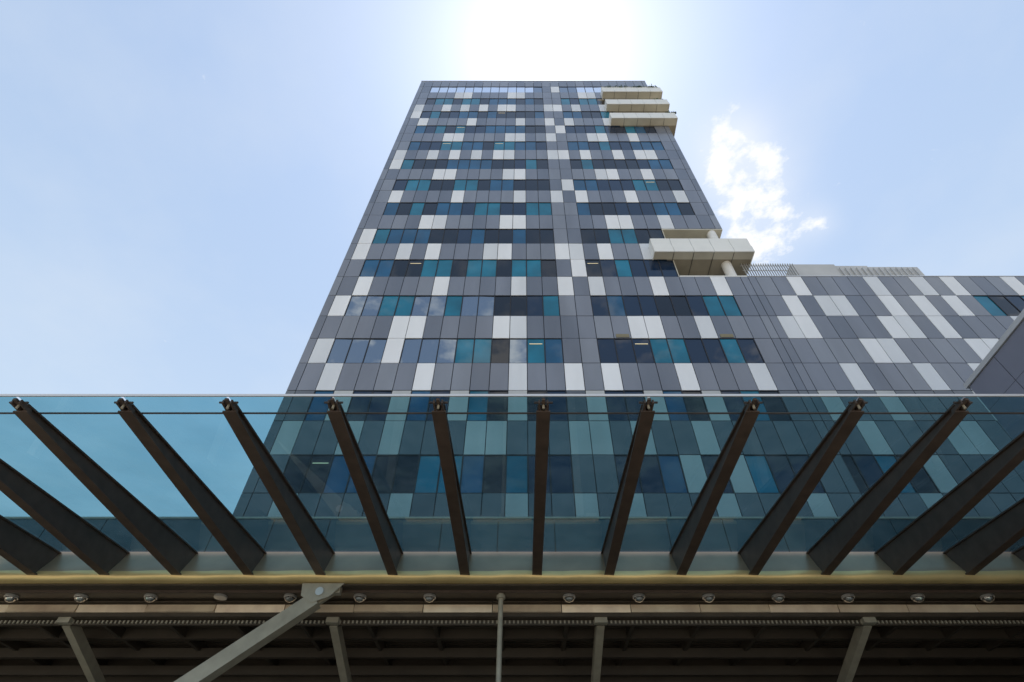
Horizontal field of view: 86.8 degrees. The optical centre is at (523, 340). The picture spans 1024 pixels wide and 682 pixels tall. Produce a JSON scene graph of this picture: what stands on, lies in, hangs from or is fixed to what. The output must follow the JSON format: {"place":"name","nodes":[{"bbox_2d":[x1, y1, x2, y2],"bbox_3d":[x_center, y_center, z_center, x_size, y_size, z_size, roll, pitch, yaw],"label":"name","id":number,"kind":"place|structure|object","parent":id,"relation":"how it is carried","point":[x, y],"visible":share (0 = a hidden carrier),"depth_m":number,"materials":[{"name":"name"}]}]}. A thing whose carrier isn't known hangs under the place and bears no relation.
{"place":"outdoors","nodes":[
{"label":"outdoors","id":0,"kind":"place"},
{"bbox_2d":[0,517,1023,681],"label":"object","id":1,"kind":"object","parent":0,"point":[211,613],"depth_m":14.14,"materials":[{"name":"metal"}]},
{"bbox_2d":[0,394,1023,574],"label":"glass canopy","id":2,"kind":"object","parent":1,"relation":"attached to","point":[168,489],"visible":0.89,"depth_m":11.11,"materials":[{"name":"glass"}]},
{"bbox_2d":[0,0,1023,516],"label":"sky","id":3,"kind":"structure","parent":0,"point":[187,187],"materials":[{"name":"blue"}]},
{"bbox_2d":[241,81,860,516],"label":"office tower","id":4,"kind":"structure","parent":0,"point":[535,237],"depth_m":32.05,"materials":[{"name":"grey metal"}]},
{"bbox_2d":[312,87,824,492],"bbox_3d":[1.100,-6.821,35.356,21.540,59.802,0.029,0,-48,0],"label":"window glass","id":5,"kind":"structure","parent":4,"relation":"in","point":[761,474],"depth_m":32.51,"materials":[{"name":"blue glass"}]},
{"bbox_2d":[312,87,825,493],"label":"window frames","id":6,"kind":"structure","parent":4,"relation":"in","point":[526,243],"depth_m":34.68,"materials":[{"name":"grey metal"}]},
{"bbox_2d":[605,84,676,113],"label":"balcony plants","id":7,"kind":"object","parent":4,"relation":"on","point":[641,86],"visible":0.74,"depth_m":55.18,"materials":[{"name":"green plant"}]},
{"bbox_2d":[740,263,1023,516],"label":"office wing","id":8,"kind":"structure","parent":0,"point":[870,330],"depth_m":28.69,"materials":[{"name":"grey metal"}]},
{"bbox_2d":[853,296,1023,477],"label":"wing windows","id":9,"kind":"structure","parent":8,"relation":"in","point":[990,306],"depth_m":30.09,"materials":[{"name":"teal glass"}]},
{"bbox_2d":[963,309,1023,397],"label":"neighbouring building","id":10,"kind":"structure","parent":0,"point":[999,369],"depth_m":16.18,"materials":[{"name":"grey"}]}
]}

